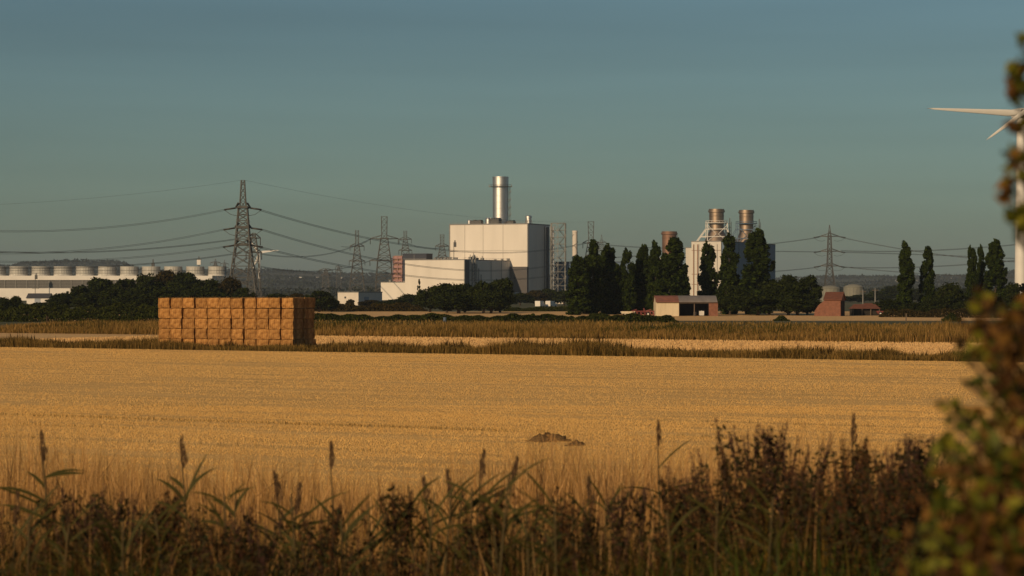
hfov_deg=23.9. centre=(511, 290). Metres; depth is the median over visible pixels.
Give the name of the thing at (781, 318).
shrub
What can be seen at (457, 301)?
round tree
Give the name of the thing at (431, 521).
reed
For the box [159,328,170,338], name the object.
straw bale
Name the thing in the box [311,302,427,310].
hedge
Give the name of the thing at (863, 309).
shed
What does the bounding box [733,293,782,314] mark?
round tree
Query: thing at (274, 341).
straw bale
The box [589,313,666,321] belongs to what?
hedge
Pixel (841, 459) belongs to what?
seeding weed
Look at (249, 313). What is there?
straw bale
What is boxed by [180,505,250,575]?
seeding weed
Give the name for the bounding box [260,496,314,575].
reed
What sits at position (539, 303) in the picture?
van
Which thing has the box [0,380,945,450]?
weedy regrowth
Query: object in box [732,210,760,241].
boiler stack
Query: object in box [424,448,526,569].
reed
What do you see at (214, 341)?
straw bale
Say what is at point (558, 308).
hedge
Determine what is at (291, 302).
straw bale
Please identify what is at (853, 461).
seeding weed
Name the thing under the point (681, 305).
barn
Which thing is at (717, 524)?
reed
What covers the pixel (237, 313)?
straw bale
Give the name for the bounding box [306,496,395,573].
reed
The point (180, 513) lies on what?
reed
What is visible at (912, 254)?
power cable
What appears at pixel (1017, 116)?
wind turbine
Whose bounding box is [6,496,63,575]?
reed
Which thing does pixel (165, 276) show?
round tree
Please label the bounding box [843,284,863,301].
storage tank
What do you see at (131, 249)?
power cable
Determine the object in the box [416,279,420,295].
conifer tree
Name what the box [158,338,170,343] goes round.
straw bale
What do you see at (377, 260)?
pylon
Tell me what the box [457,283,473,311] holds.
round tree
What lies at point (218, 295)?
round tree
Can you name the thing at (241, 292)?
round tree
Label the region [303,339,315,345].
straw bale
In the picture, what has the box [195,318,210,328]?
straw bale
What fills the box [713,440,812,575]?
seeding weed
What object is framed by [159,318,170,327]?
straw bale
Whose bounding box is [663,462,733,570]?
seeding weed
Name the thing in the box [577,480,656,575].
seeding weed
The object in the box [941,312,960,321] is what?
shrub
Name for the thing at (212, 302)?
straw bale
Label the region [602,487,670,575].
reed
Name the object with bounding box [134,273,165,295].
round tree
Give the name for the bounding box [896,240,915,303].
poplar tree
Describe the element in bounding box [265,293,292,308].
round tree
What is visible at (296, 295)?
round tree
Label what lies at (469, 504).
reed
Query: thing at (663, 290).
poplar tree
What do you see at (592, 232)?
pylon
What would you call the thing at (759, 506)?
reed
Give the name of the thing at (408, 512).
seeding weed
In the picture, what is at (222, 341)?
straw bale
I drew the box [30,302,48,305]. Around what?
round tree
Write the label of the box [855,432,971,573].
seeding weed
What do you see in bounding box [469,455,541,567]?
reed
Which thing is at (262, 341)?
straw bale
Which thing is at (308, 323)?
straw bale
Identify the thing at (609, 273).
poplar tree
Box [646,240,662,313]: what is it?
poplar tree
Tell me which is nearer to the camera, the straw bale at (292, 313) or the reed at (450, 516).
the reed at (450, 516)
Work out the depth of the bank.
279.80 m
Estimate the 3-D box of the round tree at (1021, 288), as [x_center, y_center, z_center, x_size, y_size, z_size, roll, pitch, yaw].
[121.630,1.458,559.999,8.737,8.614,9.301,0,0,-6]
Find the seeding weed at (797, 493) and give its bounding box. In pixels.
[784,459,885,575]
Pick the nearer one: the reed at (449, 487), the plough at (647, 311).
the reed at (449, 487)
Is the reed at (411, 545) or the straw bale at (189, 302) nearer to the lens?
the reed at (411, 545)
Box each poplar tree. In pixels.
[565,254,591,314]
[584,239,604,313]
[599,243,620,313]
[612,265,621,313]
[617,247,637,310]
[630,261,640,309]
[632,244,649,313]
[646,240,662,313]
[657,236,690,295]
[661,252,669,294]
[684,272,689,293]
[696,241,718,309]
[715,232,740,314]
[738,228,775,314]
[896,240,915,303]
[918,246,935,304]
[964,245,978,314]
[976,244,985,314]
[982,238,1008,303]
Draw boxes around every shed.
[26,293,52,303]
[849,304,880,315]
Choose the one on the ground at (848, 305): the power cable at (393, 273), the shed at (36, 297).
the shed at (36, 297)
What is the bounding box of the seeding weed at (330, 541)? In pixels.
[295,501,358,575]
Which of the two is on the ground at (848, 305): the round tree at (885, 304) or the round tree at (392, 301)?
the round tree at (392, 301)
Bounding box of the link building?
[510,267,527,293]
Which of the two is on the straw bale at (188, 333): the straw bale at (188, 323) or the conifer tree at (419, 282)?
the straw bale at (188, 323)
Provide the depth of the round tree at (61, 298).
638.61 m
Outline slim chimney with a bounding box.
[572,231,577,258]
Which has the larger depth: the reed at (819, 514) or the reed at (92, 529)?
the reed at (92, 529)
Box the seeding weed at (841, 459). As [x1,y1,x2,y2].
[776,434,922,573]
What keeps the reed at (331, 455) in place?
on the ground at (848, 305)
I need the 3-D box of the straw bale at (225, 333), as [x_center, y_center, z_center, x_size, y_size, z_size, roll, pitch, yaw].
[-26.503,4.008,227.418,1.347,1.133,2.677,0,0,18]
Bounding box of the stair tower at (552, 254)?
[550,223,565,289]
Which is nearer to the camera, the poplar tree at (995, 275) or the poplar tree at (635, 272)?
the poplar tree at (995, 275)
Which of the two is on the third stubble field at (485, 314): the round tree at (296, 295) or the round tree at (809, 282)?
the round tree at (809, 282)
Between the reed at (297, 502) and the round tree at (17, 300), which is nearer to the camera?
the reed at (297, 502)
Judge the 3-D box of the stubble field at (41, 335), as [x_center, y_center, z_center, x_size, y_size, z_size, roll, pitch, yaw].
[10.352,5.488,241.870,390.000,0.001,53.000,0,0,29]
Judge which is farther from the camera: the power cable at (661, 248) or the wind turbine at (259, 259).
the wind turbine at (259, 259)
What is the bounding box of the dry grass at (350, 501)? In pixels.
[0,402,1023,557]
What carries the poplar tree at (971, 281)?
on the third stubble field at (485, 314)
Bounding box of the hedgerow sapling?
[993,32,1023,246]
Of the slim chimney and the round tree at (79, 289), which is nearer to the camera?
the round tree at (79, 289)
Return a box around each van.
[535,301,544,306]
[545,301,556,306]
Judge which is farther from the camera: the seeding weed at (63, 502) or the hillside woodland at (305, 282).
the hillside woodland at (305, 282)
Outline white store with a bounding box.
[337,292,381,304]
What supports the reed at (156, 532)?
on the ground at (848, 305)
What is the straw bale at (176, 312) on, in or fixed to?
on the straw bale at (175, 323)
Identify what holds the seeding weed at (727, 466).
on the ground at (848, 305)
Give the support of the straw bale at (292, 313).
on the straw bale at (291, 323)
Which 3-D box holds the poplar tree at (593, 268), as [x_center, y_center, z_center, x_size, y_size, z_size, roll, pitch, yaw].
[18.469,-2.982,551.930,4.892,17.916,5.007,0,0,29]
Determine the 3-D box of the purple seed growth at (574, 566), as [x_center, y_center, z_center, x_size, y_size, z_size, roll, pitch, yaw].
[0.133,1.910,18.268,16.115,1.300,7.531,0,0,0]
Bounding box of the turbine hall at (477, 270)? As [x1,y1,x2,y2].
[381,253,509,299]
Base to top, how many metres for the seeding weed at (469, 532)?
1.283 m
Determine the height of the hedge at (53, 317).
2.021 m
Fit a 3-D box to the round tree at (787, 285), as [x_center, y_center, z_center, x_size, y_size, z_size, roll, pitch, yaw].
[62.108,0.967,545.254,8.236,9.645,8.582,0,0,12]
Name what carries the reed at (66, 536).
on the ground at (848, 305)
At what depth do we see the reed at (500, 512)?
15.17 m
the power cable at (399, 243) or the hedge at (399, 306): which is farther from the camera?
the power cable at (399, 243)
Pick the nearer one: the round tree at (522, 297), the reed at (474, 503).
the reed at (474, 503)
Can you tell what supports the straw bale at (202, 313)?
on the straw bale at (200, 323)
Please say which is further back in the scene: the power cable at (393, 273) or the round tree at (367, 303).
the power cable at (393, 273)
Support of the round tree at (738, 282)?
on the third stubble field at (485, 314)
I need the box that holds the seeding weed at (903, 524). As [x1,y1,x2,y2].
[855,464,969,575]
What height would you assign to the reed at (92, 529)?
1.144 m
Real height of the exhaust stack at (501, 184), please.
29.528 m
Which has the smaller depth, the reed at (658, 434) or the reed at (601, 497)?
the reed at (601, 497)
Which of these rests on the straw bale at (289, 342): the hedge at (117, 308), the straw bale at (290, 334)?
the straw bale at (290, 334)
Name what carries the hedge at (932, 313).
on the ground at (848, 305)
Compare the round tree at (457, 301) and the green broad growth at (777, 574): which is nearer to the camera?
the green broad growth at (777, 574)
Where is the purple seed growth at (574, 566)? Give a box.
[0,485,965,575]
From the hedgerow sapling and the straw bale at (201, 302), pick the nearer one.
the hedgerow sapling
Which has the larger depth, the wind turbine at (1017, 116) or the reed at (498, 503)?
the wind turbine at (1017, 116)
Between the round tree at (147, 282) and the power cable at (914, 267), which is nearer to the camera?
the round tree at (147, 282)
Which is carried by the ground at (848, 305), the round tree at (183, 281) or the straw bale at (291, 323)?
the round tree at (183, 281)
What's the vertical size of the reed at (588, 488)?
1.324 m
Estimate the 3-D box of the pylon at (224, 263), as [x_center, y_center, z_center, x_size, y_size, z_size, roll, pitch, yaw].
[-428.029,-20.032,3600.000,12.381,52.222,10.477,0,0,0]
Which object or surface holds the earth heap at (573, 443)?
on the stubble field at (88, 384)
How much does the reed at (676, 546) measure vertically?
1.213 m
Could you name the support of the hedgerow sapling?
on the ground at (848, 305)
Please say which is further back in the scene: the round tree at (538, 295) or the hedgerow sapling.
the round tree at (538, 295)
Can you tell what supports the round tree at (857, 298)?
on the ground at (848, 305)
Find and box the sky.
[0,0,1023,278]
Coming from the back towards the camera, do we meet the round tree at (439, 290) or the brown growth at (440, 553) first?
the round tree at (439, 290)
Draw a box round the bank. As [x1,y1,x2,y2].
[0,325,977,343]
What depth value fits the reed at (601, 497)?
17.43 m
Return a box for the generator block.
[685,241,775,295]
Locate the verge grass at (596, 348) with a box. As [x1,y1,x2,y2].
[0,334,1022,361]
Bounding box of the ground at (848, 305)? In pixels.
[0,294,1023,361]
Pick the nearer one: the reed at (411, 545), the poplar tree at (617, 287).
the reed at (411, 545)
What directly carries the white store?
on the ground at (848, 305)
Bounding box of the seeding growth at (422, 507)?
[0,460,1018,573]
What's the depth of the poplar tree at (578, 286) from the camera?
543.76 m
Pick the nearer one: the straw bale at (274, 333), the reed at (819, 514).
the reed at (819, 514)
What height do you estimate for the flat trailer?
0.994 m
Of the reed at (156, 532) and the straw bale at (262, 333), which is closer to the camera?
the reed at (156, 532)
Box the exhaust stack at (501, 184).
[489,176,511,221]
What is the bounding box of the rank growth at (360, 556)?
[0,468,1022,575]
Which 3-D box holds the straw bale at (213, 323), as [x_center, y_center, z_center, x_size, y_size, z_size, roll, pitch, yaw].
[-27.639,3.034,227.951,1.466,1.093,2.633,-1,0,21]
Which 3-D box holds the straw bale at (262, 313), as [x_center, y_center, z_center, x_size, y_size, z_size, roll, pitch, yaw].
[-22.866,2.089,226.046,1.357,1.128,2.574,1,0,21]
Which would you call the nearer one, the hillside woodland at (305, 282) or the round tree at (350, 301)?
the round tree at (350, 301)
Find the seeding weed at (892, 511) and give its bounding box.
[815,464,922,575]
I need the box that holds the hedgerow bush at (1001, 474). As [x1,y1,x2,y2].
[885,285,1023,575]
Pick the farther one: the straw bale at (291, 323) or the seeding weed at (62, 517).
the straw bale at (291, 323)
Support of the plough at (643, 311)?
on the third stubble field at (485, 314)
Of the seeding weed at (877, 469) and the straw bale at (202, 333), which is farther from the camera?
the straw bale at (202, 333)
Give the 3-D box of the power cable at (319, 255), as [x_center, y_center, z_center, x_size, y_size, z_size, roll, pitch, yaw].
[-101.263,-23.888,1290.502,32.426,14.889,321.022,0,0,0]
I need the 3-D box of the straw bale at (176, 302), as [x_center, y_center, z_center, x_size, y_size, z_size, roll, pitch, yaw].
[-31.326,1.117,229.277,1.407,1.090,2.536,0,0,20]
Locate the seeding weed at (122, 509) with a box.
[74,487,148,575]
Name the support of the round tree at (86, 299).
on the third stubble field at (485, 314)
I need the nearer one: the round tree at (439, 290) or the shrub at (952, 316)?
the shrub at (952, 316)
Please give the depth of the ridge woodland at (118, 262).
6291.09 m
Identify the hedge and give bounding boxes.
[0,302,158,317]
[0,312,159,321]
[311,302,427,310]
[314,313,678,322]
[503,306,568,310]
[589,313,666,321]
[878,308,999,317]
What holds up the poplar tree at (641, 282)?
on the third stubble field at (485, 314)
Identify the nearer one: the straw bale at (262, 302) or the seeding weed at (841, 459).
the seeding weed at (841, 459)
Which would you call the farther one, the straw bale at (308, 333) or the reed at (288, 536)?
the straw bale at (308, 333)
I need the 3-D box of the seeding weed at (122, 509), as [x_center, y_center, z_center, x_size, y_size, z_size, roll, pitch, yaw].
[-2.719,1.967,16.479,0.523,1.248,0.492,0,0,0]
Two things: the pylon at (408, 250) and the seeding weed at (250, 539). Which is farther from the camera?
the pylon at (408, 250)
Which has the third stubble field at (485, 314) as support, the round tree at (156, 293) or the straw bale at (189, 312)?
the round tree at (156, 293)
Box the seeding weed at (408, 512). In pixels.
[356,480,427,575]
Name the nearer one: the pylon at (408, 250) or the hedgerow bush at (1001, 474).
the hedgerow bush at (1001, 474)
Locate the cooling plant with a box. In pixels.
[0,266,226,300]
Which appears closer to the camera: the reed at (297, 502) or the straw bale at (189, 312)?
the reed at (297, 502)
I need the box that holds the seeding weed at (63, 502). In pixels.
[52,483,115,575]
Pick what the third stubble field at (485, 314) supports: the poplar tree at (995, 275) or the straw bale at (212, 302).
the poplar tree at (995, 275)
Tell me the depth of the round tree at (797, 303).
532.28 m
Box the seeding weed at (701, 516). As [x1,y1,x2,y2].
[683,468,755,572]
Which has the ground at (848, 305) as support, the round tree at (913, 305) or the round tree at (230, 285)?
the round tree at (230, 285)
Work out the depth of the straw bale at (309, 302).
227.39 m
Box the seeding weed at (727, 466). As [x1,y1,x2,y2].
[689,411,809,564]
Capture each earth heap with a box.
[525,432,571,441]
[565,439,585,445]
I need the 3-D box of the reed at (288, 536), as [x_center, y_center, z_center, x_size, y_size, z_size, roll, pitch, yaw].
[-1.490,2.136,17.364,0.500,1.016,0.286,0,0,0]
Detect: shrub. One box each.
[773,315,790,320]
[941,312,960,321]
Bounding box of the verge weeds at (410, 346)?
[4,331,964,356]
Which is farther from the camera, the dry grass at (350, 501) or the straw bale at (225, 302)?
the straw bale at (225, 302)
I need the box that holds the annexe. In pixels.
[555,262,629,299]
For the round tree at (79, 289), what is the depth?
658.14 m
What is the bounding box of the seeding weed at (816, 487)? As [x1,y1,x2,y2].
[765,467,854,574]
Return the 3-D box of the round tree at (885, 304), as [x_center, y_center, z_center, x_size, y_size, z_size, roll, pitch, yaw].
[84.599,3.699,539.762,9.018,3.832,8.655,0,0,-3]
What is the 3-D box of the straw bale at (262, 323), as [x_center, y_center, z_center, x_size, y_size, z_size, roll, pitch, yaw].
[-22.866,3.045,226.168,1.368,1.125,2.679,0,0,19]
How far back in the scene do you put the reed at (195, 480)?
19.04 m
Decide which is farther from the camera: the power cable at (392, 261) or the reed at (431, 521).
the power cable at (392, 261)
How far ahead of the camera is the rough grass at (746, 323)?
390.02 m
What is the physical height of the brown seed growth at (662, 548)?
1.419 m
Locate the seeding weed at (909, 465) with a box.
[881,433,947,568]
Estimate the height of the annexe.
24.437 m
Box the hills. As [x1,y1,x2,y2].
[5,262,1014,293]
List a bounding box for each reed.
[0,430,85,528]
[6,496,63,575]
[12,483,60,573]
[19,499,106,575]
[70,505,151,574]
[73,502,131,569]
[126,491,194,575]
[131,500,176,574]
[145,500,215,575]
[155,435,216,560]
[192,482,256,575]
[198,488,248,553]
[229,469,331,575]
[246,482,348,575]
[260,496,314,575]
[272,517,332,573]
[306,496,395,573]
[309,490,377,575]
[329,441,370,566]
[340,500,419,575]
[355,498,421,575]
[374,476,450,572]
[403,478,478,575]
[414,467,502,573]
[418,472,478,575]
[421,475,490,575]
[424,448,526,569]
[426,472,508,575]
[441,480,494,575]
[461,471,519,575]
[468,457,552,575]
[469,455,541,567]
[476,493,581,574]
[500,496,566,575]
[506,466,578,575]
[533,475,611,563]
[541,502,591,575]
[570,476,630,568]
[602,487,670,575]
[625,419,693,537]
[638,498,706,575]
[671,494,741,575]
[721,475,795,575]
[754,494,845,575]
[813,412,860,512]
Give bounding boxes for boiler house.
[449,215,549,292]
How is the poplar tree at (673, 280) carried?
on the third stubble field at (485, 314)
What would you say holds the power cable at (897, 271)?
attached to the pylon at (831, 257)
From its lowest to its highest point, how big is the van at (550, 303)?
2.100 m
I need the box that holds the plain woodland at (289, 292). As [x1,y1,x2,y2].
[234,286,1004,296]
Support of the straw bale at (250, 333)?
on the straw bale at (251, 342)
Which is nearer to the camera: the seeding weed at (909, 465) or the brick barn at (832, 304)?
the seeding weed at (909, 465)
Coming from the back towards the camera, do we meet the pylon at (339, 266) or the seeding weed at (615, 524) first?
the pylon at (339, 266)
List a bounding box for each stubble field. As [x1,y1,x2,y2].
[0,333,964,353]
[0,347,1023,514]
[3,311,997,320]
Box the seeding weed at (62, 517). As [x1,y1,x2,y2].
[25,493,75,575]
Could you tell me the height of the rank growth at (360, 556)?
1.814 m
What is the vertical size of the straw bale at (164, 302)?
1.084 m
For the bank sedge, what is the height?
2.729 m
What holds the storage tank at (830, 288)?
on the ground at (848, 305)
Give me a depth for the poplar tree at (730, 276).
555.06 m
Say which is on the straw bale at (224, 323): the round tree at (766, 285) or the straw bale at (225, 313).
the straw bale at (225, 313)
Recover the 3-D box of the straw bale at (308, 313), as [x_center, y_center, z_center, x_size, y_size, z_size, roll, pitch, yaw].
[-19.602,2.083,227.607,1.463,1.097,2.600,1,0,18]
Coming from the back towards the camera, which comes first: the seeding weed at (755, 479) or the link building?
the link building
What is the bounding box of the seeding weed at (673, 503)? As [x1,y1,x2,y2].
[644,475,695,574]
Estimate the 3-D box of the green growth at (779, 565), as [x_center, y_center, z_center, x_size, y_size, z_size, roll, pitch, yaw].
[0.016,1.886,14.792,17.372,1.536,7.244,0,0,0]
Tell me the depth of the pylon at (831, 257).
1639.23 m
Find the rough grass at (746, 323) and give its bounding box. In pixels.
[3,318,1018,327]
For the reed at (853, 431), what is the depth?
20.01 m
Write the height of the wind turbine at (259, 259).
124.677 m
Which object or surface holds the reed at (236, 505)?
on the ground at (848, 305)
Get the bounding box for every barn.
[653,296,717,315]
[814,292,845,315]
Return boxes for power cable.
[0,239,231,252]
[1,253,240,268]
[6,246,224,262]
[16,180,239,203]
[21,229,221,253]
[35,209,224,231]
[250,181,540,221]
[258,247,557,280]
[261,261,369,271]
[262,210,585,252]
[262,229,570,270]
[262,239,369,256]
[598,237,816,248]
[841,244,1014,251]
[841,252,1010,258]
[841,260,1012,267]
[842,266,963,275]
[843,237,1014,261]
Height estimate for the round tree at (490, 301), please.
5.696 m
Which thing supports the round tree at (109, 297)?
on the third stubble field at (485, 314)
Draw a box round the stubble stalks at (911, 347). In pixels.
[36,335,976,354]
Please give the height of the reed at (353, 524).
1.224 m
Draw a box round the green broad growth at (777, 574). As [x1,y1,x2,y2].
[0,509,1004,575]
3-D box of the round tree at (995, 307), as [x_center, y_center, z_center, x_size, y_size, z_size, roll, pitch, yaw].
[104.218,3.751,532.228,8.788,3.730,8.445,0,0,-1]
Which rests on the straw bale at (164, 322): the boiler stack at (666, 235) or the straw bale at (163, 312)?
the straw bale at (163, 312)
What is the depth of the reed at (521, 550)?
17.04 m
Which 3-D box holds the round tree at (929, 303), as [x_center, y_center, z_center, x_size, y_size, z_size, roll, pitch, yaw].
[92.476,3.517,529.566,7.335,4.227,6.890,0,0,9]
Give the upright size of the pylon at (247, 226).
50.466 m
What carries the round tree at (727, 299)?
on the third stubble field at (485, 314)
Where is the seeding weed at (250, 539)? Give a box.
[225,500,288,575]
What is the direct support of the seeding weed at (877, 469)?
on the ground at (848, 305)
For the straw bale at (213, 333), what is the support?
on the straw bale at (214, 341)
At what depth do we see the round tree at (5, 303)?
558.57 m
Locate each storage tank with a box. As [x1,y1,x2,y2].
[820,285,840,301]
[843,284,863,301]
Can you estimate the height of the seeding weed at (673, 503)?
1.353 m
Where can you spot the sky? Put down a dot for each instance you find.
(637, 120)
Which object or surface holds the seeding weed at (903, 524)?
on the ground at (848, 305)
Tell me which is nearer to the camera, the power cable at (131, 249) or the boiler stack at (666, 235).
the power cable at (131, 249)
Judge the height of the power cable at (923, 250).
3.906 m
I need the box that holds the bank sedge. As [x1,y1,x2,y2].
[24,319,962,337]
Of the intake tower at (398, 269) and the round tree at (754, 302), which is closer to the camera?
the round tree at (754, 302)
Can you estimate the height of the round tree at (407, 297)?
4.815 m
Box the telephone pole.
[860,290,865,303]
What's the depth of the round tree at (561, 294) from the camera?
898.22 m
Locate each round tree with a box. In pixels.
[0,297,17,308]
[11,296,23,306]
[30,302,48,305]
[45,293,72,307]
[62,284,93,297]
[69,291,101,308]
[87,276,115,292]
[96,289,127,305]
[109,278,140,291]
[120,287,159,306]
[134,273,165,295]
[146,286,182,307]
[152,269,177,286]
[164,271,204,292]
[175,287,209,297]
[189,278,226,293]
[203,292,232,297]
[217,276,241,295]
[231,287,256,297]
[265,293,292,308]
[290,292,303,297]
[304,290,338,311]
[328,298,339,311]
[345,299,354,303]
[358,300,378,305]
[376,299,412,303]
[398,293,415,304]
[412,286,437,311]
[426,282,463,312]
[431,292,481,313]
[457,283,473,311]
[467,280,502,312]
[469,291,510,313]
[491,277,516,312]
[513,293,535,304]
[526,290,548,304]
[542,288,558,302]
[552,289,568,304]
[713,284,746,314]
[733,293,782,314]
[736,279,754,314]
[753,279,776,314]
[769,274,805,314]
[773,293,821,314]
[799,274,822,314]
[845,294,873,301]
[864,291,896,301]
[873,299,904,310]
[879,285,913,294]
[895,302,925,311]
[896,289,924,301]
[918,297,950,311]
[932,282,966,311]
[948,300,971,314]
[976,300,1005,310]
[998,282,1022,309]
[1019,283,1023,293]
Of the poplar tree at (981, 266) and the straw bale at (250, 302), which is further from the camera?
the poplar tree at (981, 266)
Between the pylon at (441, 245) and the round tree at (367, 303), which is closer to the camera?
the round tree at (367, 303)
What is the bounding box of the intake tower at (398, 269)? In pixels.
[392,253,432,281]
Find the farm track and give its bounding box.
[672,316,1001,319]
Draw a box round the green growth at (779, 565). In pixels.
[0,514,1023,575]
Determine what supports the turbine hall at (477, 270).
on the ground at (848, 305)
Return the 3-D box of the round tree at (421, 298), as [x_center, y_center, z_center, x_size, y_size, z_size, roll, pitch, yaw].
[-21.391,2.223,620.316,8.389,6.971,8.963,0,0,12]
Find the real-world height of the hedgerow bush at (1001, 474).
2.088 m
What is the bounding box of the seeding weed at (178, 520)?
[153,491,189,575]
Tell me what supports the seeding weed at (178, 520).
on the ground at (848, 305)
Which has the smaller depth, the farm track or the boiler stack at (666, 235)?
the farm track
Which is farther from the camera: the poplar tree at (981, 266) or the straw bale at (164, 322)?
the poplar tree at (981, 266)
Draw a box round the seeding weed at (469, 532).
[455,484,546,575]
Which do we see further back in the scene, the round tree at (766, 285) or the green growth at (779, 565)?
the round tree at (766, 285)
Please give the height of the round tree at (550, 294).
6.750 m
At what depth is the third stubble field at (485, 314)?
581.13 m
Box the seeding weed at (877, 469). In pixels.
[837,433,927,575]
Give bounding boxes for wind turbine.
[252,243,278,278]
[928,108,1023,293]
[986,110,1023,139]
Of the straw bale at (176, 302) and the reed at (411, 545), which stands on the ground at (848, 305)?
the reed at (411, 545)
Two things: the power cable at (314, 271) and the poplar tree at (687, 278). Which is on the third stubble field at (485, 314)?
the poplar tree at (687, 278)
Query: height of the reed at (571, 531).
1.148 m
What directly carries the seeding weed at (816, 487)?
on the ground at (848, 305)
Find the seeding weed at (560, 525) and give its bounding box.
[524,486,604,575]
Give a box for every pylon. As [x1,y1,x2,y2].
[210,259,220,282]
[220,260,228,280]
[223,180,262,297]
[246,233,261,297]
[320,268,332,292]
[335,265,341,291]
[348,230,365,291]
[370,216,398,291]
[399,231,411,255]
[435,235,448,258]
[583,221,598,258]
[814,225,845,285]
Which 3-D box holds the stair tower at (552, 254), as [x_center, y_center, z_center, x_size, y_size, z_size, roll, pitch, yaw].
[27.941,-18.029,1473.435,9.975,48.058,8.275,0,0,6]
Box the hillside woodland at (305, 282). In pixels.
[6,263,1014,289]
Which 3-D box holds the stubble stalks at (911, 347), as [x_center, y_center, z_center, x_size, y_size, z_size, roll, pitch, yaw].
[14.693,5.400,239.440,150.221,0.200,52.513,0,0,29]
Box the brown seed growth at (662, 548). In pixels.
[1,494,976,575]
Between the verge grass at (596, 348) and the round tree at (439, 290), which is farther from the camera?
the round tree at (439, 290)
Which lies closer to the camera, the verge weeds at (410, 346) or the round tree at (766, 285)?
the verge weeds at (410, 346)
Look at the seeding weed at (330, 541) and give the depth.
16.03 m
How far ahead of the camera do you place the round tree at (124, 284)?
668.74 m
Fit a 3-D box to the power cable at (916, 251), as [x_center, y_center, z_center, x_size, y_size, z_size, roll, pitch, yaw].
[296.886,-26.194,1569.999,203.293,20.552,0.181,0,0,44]
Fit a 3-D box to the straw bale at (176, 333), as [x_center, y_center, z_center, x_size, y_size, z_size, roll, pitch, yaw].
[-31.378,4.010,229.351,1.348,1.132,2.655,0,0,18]
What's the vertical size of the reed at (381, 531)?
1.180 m
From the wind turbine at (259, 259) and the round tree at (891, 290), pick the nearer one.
the round tree at (891, 290)
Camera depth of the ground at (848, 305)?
431.29 m
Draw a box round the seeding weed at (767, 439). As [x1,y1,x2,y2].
[726,425,834,567]
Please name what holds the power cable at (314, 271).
attached to the pylon at (377, 260)
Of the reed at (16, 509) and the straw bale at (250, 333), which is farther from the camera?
the straw bale at (250, 333)
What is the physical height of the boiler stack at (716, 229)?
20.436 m
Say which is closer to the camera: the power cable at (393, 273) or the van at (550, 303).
the van at (550, 303)
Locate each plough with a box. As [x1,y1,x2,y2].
[632,308,645,314]
[646,309,654,315]
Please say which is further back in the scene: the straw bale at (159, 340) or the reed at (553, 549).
the straw bale at (159, 340)
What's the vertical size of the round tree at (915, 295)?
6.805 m
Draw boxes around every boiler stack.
[661,231,677,253]
[697,209,731,240]
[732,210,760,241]
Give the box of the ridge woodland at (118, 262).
[0,258,1014,280]
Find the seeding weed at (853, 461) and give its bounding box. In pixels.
[815,436,921,570]
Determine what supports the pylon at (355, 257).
on the ground at (848, 305)
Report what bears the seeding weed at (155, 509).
on the ground at (848, 305)
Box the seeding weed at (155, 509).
[142,486,182,575]
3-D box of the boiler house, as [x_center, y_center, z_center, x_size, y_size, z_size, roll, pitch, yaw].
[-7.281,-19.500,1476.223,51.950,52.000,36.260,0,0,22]
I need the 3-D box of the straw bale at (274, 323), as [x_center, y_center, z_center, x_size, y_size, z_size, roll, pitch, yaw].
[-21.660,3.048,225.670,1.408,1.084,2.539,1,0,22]
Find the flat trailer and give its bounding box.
[620,311,634,314]
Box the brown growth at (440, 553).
[0,496,1001,575]
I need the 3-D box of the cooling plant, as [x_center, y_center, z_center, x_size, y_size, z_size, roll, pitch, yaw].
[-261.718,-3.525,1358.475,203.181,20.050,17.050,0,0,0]
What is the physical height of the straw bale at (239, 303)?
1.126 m
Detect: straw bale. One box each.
[158,297,172,307]
[158,307,169,317]
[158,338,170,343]
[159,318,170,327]
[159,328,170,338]
[170,297,182,307]
[170,308,184,317]
[170,318,183,328]
[170,328,184,338]
[182,297,195,307]
[182,328,199,338]
[183,308,195,317]
[183,318,196,328]
[183,339,195,342]
[194,328,207,338]
[195,308,207,318]
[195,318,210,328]
[196,297,213,307]
[196,339,206,346]
[207,298,219,307]
[207,318,219,328]
[207,339,219,345]
[208,308,221,318]
[208,329,219,338]
[218,318,231,328]
[219,297,231,307]
[219,308,232,318]
[219,328,231,338]
[219,339,231,345]
[231,297,250,308]
[231,308,246,318]
[231,318,244,328]
[231,329,244,338]
[232,339,244,344]
[244,298,256,307]
[244,308,257,318]
[244,318,256,328]
[244,338,256,346]
[245,329,256,338]
[256,308,269,318]
[256,319,268,328]
[256,329,268,338]
[257,298,267,307]
[257,339,270,345]
[268,297,283,307]
[268,308,281,318]
[268,329,281,338]
[269,318,281,328]
[269,339,282,344]
[280,339,303,345]
[281,319,302,328]
[281,329,302,339]
[282,297,303,307]
[282,308,303,318]
[301,308,314,318]
[302,297,314,307]
[302,318,313,328]
[303,329,314,338]
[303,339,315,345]
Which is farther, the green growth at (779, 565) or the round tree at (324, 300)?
the round tree at (324, 300)
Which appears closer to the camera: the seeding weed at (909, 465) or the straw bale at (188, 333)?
the seeding weed at (909, 465)

